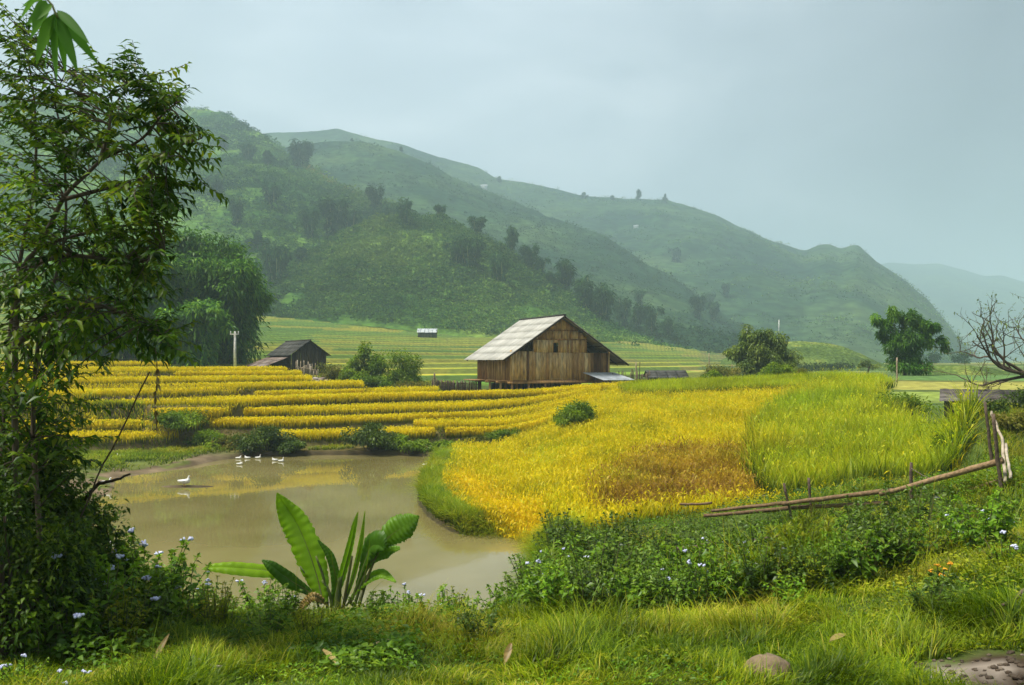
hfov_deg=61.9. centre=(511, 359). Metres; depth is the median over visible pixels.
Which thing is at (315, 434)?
rice strip
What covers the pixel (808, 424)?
rice field
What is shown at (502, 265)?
hill bamboo
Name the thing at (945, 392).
tiled shed
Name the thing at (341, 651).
weed cover
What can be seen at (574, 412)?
round bush
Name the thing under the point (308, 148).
hill bamboo
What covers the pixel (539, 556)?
leafy weed
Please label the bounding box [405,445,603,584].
bank grass
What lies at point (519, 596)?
leafy weed
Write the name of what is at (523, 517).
rice field
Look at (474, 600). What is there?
lance leaved weed
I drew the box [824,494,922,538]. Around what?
dark weed
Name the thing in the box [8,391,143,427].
rice strip
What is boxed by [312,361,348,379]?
bush
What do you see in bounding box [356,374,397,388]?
bush
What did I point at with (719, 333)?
hill shrub cover
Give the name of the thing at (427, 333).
field hut
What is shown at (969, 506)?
dark weed
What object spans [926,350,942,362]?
field tree
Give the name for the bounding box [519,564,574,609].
leafy weed
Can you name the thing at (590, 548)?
dark weed
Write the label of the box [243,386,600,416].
rice strip
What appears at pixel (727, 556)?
leafy weed
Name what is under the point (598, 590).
dark weed
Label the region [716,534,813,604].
dark weed
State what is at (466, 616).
dark weed
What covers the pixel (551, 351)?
wooden barn
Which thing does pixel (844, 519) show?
dark weed
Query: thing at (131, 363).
rice strip
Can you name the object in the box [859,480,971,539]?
dark weed
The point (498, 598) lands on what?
leafy weed
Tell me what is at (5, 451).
vine thicket
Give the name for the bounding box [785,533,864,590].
dark weed
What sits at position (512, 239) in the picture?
hill bamboo
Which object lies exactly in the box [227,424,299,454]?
shrub
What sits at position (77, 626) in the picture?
flowering weed
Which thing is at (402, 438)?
shrub
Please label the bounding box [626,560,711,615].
dark weed
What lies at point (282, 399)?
rice strip
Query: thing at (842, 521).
leafy weed
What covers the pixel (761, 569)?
leafy weed
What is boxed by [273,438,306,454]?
shrub
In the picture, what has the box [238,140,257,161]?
hill bamboo
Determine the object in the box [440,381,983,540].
rice field
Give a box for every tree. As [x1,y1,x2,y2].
[0,0,229,625]
[215,134,228,149]
[244,230,270,248]
[261,149,272,165]
[292,246,307,259]
[579,192,588,198]
[635,189,641,198]
[722,324,803,375]
[870,304,952,375]
[923,292,1023,390]
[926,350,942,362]
[950,351,971,363]
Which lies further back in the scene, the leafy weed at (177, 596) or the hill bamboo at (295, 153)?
the hill bamboo at (295, 153)
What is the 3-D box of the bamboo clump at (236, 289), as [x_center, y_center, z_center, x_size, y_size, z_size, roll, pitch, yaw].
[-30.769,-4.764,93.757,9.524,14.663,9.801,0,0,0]
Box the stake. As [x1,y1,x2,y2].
[896,357,897,381]
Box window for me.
[553,342,558,353]
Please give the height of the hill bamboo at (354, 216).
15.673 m
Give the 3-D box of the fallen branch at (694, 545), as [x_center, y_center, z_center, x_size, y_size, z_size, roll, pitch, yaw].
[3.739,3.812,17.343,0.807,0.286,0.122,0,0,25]
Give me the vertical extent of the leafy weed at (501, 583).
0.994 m
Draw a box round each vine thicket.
[0,364,97,580]
[0,399,101,586]
[0,457,102,663]
[17,503,117,639]
[61,479,148,590]
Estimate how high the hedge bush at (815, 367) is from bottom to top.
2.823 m
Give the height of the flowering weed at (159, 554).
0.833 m
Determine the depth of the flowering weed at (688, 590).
9.79 m
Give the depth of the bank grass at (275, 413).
53.27 m
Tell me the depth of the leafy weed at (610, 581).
10.69 m
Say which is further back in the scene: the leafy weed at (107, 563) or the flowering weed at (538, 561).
the flowering weed at (538, 561)
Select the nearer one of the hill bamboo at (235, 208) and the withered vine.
the withered vine
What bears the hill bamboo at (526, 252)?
on the hill at (344, 319)
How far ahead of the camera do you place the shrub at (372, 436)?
48.38 m
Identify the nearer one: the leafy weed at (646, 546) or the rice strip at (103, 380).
the leafy weed at (646, 546)
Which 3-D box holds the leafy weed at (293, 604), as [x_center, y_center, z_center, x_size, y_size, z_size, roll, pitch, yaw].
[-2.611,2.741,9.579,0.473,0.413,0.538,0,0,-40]
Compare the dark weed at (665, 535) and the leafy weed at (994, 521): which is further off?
the dark weed at (665, 535)
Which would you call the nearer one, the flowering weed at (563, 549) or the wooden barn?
the flowering weed at (563, 549)
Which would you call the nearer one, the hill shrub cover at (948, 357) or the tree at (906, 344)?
the tree at (906, 344)
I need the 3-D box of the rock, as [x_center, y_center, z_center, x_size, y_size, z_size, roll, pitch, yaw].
[1.963,2.395,6.551,0.366,0.263,0.307,0,0,0]
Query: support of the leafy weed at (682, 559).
on the ground at (444, 356)
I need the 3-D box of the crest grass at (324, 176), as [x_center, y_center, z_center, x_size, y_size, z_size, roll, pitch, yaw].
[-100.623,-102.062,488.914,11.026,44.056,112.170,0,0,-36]
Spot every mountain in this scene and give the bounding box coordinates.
[264,129,991,362]
[881,263,1023,360]
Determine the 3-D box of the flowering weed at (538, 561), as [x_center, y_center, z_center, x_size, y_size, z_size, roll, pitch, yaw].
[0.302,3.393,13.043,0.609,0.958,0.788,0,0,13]
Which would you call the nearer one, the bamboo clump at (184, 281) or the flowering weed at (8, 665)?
the flowering weed at (8, 665)
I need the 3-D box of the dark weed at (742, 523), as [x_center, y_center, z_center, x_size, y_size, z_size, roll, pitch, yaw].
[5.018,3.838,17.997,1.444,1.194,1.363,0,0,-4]
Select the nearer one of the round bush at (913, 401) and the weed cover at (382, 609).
the weed cover at (382, 609)
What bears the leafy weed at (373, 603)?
on the ground at (444, 356)
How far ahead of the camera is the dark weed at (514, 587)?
12.08 m
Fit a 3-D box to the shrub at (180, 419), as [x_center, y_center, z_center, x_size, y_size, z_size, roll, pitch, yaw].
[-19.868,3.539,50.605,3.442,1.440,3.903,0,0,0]
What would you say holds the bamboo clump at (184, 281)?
on the ground at (444, 356)
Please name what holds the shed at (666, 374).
on the ground at (444, 356)
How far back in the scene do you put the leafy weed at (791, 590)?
9.25 m
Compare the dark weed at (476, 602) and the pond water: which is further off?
the pond water
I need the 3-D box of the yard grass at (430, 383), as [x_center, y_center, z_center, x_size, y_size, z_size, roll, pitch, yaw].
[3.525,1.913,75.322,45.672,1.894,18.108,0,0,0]
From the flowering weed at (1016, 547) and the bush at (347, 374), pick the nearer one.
the flowering weed at (1016, 547)
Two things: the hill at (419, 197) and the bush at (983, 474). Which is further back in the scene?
the hill at (419, 197)
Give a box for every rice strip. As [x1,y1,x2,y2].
[0,360,170,367]
[0,412,557,442]
[1,365,287,378]
[1,381,628,445]
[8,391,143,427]
[9,371,311,386]
[9,379,364,399]
[151,387,601,429]
[174,368,301,377]
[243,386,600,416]
[255,385,439,396]
[413,396,599,430]
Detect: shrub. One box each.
[143,407,209,431]
[182,428,225,449]
[207,431,245,450]
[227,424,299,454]
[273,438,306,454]
[339,420,400,450]
[390,433,408,449]
[396,438,434,454]
[431,439,455,447]
[463,434,491,445]
[482,427,525,442]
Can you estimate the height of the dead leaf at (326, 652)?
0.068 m
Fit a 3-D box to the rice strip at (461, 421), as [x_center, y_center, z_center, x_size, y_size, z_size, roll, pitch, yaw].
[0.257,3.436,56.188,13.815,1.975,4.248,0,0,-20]
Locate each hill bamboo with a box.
[203,174,225,201]
[227,195,245,226]
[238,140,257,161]
[257,239,292,280]
[260,182,282,210]
[286,138,305,166]
[295,204,323,238]
[300,139,313,164]
[316,193,350,237]
[340,206,363,228]
[364,183,384,211]
[394,197,412,225]
[433,204,446,214]
[440,240,465,266]
[451,233,486,268]
[467,215,487,235]
[488,252,511,281]
[503,225,519,250]
[518,243,539,266]
[533,255,550,272]
[544,270,561,286]
[553,258,576,294]
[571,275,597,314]
[588,290,600,317]
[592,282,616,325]
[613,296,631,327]
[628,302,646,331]
[633,288,646,305]
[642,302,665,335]
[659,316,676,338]
[666,246,681,262]
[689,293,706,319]
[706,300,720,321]
[721,282,730,297]
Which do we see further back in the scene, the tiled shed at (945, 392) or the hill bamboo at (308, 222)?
the hill bamboo at (308, 222)
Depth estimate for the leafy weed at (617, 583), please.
9.88 m
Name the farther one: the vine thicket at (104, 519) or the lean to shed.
the lean to shed
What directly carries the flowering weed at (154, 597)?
on the ground at (444, 356)
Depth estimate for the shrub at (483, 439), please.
50.96 m
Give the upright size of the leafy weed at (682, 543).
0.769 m
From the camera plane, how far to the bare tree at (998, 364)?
40.20 m
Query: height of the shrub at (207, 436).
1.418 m
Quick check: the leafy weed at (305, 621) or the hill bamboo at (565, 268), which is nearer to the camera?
the leafy weed at (305, 621)
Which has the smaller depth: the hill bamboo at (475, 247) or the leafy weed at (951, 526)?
the leafy weed at (951, 526)
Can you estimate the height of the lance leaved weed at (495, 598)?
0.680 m
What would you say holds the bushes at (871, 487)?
on the ground at (444, 356)
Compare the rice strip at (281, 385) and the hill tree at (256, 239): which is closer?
the rice strip at (281, 385)
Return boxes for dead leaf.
[154,634,168,657]
[322,649,337,666]
[504,643,511,664]
[829,633,845,642]
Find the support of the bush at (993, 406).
on the ground at (444, 356)
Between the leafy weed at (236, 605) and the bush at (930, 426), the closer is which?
the leafy weed at (236, 605)
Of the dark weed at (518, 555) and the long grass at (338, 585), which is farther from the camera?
the dark weed at (518, 555)
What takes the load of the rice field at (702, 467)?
on the ground at (444, 356)
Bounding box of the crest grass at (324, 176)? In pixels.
[301,164,354,193]
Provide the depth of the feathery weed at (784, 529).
12.86 m
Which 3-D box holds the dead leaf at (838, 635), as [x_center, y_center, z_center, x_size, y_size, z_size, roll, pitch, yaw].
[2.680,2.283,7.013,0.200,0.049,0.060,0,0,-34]
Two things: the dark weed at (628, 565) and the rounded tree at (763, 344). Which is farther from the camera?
the rounded tree at (763, 344)
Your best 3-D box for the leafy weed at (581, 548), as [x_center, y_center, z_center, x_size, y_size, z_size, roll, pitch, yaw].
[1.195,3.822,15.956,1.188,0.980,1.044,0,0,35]
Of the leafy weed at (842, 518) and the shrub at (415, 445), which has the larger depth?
the shrub at (415, 445)
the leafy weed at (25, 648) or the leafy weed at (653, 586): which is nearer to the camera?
the leafy weed at (25, 648)
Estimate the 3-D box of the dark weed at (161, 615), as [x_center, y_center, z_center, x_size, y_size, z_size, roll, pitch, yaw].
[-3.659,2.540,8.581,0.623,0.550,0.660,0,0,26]
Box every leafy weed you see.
[1,579,89,657]
[43,551,141,639]
[74,576,152,651]
[86,598,156,634]
[128,548,201,602]
[137,557,211,618]
[181,575,242,625]
[216,592,262,610]
[234,601,293,637]
[257,583,302,617]
[291,600,328,630]
[346,590,380,618]
[374,585,415,616]
[413,584,457,616]
[423,586,474,611]
[475,583,523,612]
[485,574,518,600]
[488,585,527,612]
[507,589,539,607]
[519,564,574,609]
[529,549,563,570]
[534,561,588,608]
[545,535,606,576]
[587,571,630,599]
[600,564,661,614]
[612,542,666,574]
[625,572,673,605]
[629,525,670,554]
[630,558,684,602]
[649,534,721,590]
[654,536,726,571]
[678,538,721,556]
[690,547,751,607]
[706,541,757,585]
[714,552,776,593]
[733,545,786,572]
[761,574,815,609]
[774,552,828,594]
[792,515,863,550]
[793,531,836,569]
[813,540,861,576]
[827,529,895,586]
[830,509,882,535]
[868,499,934,531]
[869,516,944,572]
[906,514,950,559]
[910,519,956,555]
[931,507,982,550]
[949,488,1018,549]
[953,493,992,524]
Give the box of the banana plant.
[202,493,418,613]
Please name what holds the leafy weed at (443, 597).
on the ground at (444, 356)
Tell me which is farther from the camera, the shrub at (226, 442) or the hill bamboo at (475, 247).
the hill bamboo at (475, 247)
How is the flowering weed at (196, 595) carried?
on the ground at (444, 356)
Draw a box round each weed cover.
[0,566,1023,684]
[50,600,424,684]
[144,602,545,634]
[554,453,1023,571]
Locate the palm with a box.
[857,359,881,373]
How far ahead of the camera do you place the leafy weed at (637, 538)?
19.92 m
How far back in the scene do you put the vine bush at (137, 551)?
9.63 m
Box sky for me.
[0,0,1023,281]
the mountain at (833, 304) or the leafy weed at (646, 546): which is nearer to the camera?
the leafy weed at (646, 546)
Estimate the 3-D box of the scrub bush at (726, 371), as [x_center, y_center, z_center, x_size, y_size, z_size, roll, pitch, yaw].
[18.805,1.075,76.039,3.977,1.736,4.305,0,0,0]
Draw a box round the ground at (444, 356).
[0,294,1023,684]
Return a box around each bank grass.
[19,381,600,450]
[25,425,468,471]
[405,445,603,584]
[505,511,591,563]
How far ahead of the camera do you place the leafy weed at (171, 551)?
9.89 m
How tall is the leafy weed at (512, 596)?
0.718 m
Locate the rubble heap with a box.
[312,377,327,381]
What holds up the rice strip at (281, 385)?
on the ground at (444, 356)
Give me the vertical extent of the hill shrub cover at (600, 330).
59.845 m
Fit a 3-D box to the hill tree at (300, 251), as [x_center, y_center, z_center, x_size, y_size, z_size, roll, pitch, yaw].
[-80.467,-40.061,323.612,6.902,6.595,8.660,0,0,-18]
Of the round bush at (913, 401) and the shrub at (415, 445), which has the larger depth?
the shrub at (415, 445)
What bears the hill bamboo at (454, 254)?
on the hill at (344, 319)
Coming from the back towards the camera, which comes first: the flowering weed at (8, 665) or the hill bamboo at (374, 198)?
the hill bamboo at (374, 198)
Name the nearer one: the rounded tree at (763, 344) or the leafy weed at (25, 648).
the leafy weed at (25, 648)
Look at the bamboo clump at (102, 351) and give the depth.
94.05 m
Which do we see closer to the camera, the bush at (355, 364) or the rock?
the rock
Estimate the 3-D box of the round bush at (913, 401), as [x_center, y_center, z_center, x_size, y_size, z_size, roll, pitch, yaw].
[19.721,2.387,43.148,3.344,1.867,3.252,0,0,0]
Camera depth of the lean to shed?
71.91 m
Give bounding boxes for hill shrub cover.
[0,90,415,280]
[263,210,714,352]
[283,139,788,352]
[320,129,983,362]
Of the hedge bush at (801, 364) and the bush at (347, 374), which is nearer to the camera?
the bush at (347, 374)
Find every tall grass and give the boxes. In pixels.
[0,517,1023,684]
[531,427,1023,606]
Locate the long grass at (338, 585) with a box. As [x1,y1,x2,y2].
[295,544,421,605]
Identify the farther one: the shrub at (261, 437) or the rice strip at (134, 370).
the rice strip at (134, 370)
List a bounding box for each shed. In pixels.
[584,372,633,383]
[643,370,688,379]
[939,389,1019,418]
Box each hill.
[0,96,368,293]
[259,215,594,337]
[284,141,754,352]
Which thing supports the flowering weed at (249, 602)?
on the ground at (444, 356)
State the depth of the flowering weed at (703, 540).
17.56 m
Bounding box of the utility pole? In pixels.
[230,331,238,366]
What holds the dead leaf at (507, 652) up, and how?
on the ground at (444, 356)
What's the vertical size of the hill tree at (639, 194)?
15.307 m
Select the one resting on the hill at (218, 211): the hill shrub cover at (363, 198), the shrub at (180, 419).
the hill shrub cover at (363, 198)
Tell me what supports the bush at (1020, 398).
on the ground at (444, 356)
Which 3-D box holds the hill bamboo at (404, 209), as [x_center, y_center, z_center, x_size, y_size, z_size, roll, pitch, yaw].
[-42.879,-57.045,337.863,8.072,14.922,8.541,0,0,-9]
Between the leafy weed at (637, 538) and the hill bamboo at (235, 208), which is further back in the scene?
the hill bamboo at (235, 208)
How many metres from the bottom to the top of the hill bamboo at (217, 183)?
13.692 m
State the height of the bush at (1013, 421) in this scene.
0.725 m
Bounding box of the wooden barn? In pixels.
[464,314,628,389]
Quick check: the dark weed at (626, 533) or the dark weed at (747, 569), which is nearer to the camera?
the dark weed at (747, 569)
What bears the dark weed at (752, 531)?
on the ground at (444, 356)
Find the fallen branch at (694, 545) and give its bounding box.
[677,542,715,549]
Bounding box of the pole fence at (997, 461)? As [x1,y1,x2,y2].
[680,402,1011,522]
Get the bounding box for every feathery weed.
[760,510,836,558]
[803,520,849,547]
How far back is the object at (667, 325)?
335.66 m
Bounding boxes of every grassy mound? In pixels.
[719,341,889,370]
[901,365,1009,374]
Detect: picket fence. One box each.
[297,360,318,377]
[432,378,480,390]
[597,369,649,381]
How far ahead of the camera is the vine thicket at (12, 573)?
7.61 m
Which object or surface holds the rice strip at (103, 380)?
on the ground at (444, 356)
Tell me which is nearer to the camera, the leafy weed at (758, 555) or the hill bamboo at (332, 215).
the leafy weed at (758, 555)
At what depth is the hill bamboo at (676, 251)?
775.42 m
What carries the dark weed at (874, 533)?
on the ground at (444, 356)
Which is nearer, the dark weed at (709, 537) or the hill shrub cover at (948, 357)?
the dark weed at (709, 537)
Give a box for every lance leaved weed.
[458,595,481,610]
[486,591,502,608]
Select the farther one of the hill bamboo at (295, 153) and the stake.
the hill bamboo at (295, 153)
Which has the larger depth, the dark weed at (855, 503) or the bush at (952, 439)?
the bush at (952, 439)
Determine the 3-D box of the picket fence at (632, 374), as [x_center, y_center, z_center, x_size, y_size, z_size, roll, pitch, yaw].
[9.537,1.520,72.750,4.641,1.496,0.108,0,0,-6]
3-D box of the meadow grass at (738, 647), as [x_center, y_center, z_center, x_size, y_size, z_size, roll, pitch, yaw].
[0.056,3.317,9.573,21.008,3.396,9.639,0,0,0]
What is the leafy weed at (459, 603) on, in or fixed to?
on the ground at (444, 356)
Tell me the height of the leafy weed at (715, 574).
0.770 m
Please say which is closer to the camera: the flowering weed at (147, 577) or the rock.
the rock
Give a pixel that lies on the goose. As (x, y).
(184, 481)
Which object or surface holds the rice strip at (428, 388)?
on the ground at (444, 356)
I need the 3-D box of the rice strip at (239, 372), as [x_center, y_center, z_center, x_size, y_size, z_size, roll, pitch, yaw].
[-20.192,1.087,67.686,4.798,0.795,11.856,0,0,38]
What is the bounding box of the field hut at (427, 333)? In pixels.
[417,329,437,337]
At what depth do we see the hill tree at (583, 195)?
1080.54 m
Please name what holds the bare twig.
attached to the vine thicket at (71, 499)
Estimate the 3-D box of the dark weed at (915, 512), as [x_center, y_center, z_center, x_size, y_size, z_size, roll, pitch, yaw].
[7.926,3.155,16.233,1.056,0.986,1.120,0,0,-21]
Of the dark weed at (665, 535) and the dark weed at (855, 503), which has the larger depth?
the dark weed at (665, 535)
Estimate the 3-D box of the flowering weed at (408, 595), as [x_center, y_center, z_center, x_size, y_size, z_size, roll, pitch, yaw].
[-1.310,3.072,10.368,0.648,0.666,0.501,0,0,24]
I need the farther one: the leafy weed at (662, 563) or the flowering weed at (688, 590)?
the leafy weed at (662, 563)
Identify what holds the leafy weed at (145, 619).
on the ground at (444, 356)
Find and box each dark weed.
[120,581,182,634]
[436,588,505,610]
[452,601,508,640]
[502,549,552,590]
[502,562,558,602]
[532,507,588,552]
[541,528,657,593]
[542,557,596,600]
[557,552,616,612]
[572,516,610,550]
[573,556,644,586]
[575,528,635,574]
[596,509,652,554]
[596,533,664,564]
[596,547,699,590]
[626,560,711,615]
[630,523,704,559]
[652,548,701,573]
[670,558,723,605]
[687,535,759,562]
[715,511,778,550]
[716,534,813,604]
[730,515,800,559]
[763,541,811,574]
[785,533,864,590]
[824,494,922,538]
[829,522,912,564]
[835,516,858,541]
[841,507,918,570]
[854,506,926,569]
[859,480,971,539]
[881,517,924,545]
[884,498,990,540]
[892,575,966,613]
[897,500,968,525]
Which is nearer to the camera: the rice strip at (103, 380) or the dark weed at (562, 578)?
the dark weed at (562, 578)
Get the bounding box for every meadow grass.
[0,522,1023,684]
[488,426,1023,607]
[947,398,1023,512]
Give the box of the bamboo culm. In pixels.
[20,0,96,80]
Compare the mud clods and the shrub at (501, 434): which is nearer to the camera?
the mud clods
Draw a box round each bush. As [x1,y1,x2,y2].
[92,533,145,585]
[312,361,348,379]
[335,368,369,380]
[342,340,384,375]
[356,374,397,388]
[369,347,424,382]
[386,379,432,387]
[387,367,427,386]
[551,397,597,427]
[700,368,722,378]
[702,363,743,376]
[756,361,796,376]
[794,366,815,374]
[796,362,810,370]
[799,362,830,370]
[826,361,855,370]
[875,389,943,419]
[921,420,942,433]
[930,425,979,449]
[957,399,1010,414]
[979,385,1023,409]
[982,411,1023,431]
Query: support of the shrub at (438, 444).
on the ground at (444, 356)
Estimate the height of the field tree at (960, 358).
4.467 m
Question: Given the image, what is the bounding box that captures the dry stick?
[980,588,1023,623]
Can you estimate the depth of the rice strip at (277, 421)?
53.94 m
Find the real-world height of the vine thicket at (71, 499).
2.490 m
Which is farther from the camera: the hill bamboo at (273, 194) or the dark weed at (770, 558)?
the hill bamboo at (273, 194)
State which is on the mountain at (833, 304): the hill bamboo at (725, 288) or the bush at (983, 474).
the hill bamboo at (725, 288)
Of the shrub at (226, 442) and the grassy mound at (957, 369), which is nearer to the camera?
the shrub at (226, 442)
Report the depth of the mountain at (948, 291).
2092.57 m
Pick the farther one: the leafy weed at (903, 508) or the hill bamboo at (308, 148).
the hill bamboo at (308, 148)
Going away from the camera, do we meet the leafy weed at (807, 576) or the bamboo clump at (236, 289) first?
the leafy weed at (807, 576)
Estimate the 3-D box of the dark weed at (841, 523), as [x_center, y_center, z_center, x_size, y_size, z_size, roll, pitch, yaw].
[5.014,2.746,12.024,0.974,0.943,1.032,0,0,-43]
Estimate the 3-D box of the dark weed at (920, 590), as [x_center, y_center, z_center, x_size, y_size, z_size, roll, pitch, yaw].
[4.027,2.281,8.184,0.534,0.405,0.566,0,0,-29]
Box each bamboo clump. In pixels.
[41,236,130,361]
[85,233,152,360]
[109,246,217,363]
[146,217,253,362]
[153,297,237,368]
[190,247,276,363]
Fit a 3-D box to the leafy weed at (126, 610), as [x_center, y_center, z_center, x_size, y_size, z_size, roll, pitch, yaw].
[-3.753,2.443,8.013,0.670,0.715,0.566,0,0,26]
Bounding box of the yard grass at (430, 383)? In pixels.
[319,374,758,392]
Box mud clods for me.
[911,650,1023,684]
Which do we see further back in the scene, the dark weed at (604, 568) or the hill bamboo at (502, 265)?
the hill bamboo at (502, 265)
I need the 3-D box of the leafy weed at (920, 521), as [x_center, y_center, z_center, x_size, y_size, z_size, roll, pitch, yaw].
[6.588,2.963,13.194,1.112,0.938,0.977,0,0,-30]
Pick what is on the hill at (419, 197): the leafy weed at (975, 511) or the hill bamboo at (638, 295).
the hill bamboo at (638, 295)
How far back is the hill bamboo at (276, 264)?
293.81 m
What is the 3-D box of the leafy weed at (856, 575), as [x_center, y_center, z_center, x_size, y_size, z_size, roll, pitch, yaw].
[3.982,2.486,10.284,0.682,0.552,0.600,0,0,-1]
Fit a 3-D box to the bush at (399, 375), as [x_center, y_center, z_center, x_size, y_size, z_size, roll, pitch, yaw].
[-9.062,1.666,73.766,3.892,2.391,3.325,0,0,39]
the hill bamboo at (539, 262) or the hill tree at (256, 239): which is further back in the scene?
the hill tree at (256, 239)
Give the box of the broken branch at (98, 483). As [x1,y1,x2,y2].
[72,473,130,511]
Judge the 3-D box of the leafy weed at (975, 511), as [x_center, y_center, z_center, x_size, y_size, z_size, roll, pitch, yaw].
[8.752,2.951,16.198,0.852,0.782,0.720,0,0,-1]
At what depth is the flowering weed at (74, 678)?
6.58 m
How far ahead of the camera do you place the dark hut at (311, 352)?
84.32 m
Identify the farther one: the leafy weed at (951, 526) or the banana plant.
the leafy weed at (951, 526)
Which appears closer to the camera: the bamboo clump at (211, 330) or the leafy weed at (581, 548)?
the leafy weed at (581, 548)
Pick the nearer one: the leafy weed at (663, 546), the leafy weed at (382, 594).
the leafy weed at (382, 594)
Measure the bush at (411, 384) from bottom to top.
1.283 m
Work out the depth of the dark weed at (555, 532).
20.63 m
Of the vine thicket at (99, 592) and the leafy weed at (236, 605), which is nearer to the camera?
the vine thicket at (99, 592)
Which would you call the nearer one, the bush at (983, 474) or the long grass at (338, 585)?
the long grass at (338, 585)
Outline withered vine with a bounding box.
[150,332,162,436]
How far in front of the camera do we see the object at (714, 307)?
489.31 m
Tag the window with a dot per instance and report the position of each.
(554, 343)
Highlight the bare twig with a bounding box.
[73,371,149,530]
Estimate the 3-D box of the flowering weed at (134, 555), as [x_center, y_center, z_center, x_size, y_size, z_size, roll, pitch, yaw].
[-3.969,2.390,9.210,1.107,1.112,0.856,0,0,-28]
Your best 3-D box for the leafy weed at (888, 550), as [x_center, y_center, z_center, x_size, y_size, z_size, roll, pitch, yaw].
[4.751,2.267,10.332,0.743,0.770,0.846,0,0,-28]
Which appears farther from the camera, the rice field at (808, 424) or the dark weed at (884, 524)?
the rice field at (808, 424)
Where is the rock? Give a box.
[743,653,792,682]
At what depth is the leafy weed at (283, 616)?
8.57 m
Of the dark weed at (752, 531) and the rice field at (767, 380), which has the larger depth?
the rice field at (767, 380)
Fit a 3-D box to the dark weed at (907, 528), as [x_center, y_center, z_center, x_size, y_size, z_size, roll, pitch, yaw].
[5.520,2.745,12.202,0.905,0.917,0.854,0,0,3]
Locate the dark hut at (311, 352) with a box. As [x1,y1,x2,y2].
[246,339,330,372]
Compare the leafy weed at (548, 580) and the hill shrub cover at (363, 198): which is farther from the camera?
the hill shrub cover at (363, 198)
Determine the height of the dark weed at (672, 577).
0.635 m
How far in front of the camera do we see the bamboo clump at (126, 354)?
98.28 m
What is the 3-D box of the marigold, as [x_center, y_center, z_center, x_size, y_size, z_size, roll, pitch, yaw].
[4.327,2.251,8.595,0.465,0.447,0.367,0,0,22]
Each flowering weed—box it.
[0,653,49,683]
[14,552,124,655]
[45,669,91,684]
[84,554,169,630]
[95,527,193,614]
[102,565,180,615]
[111,549,165,592]
[180,571,227,614]
[234,578,293,612]
[385,583,424,614]
[513,550,542,590]
[556,547,588,568]
[656,549,719,613]
[687,526,745,562]
[921,497,1012,546]
[956,510,1014,542]
[976,530,1023,563]
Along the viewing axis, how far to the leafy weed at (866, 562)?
9.93 m
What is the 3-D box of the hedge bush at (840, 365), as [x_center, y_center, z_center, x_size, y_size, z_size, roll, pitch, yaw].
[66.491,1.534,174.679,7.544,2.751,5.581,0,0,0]
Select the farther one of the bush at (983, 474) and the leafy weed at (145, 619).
the bush at (983, 474)
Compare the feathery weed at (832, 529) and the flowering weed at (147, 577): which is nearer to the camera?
the flowering weed at (147, 577)
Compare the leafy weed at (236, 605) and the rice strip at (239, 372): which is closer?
the leafy weed at (236, 605)
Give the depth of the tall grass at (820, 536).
11.52 m
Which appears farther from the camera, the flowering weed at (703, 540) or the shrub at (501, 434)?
the shrub at (501, 434)
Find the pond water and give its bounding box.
[94,455,529,614]
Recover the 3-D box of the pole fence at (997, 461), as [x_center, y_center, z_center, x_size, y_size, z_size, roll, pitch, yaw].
[7.915,2.636,19.591,7.751,3.214,4.990,0,0,8]
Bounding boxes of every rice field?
[439,462,554,541]
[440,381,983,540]
[570,434,763,513]
[615,370,898,395]
[731,365,1003,495]
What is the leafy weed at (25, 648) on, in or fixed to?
on the ground at (444, 356)
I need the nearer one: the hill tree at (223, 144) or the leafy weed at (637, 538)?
the leafy weed at (637, 538)
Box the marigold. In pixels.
[917,561,964,595]
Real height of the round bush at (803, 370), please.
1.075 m

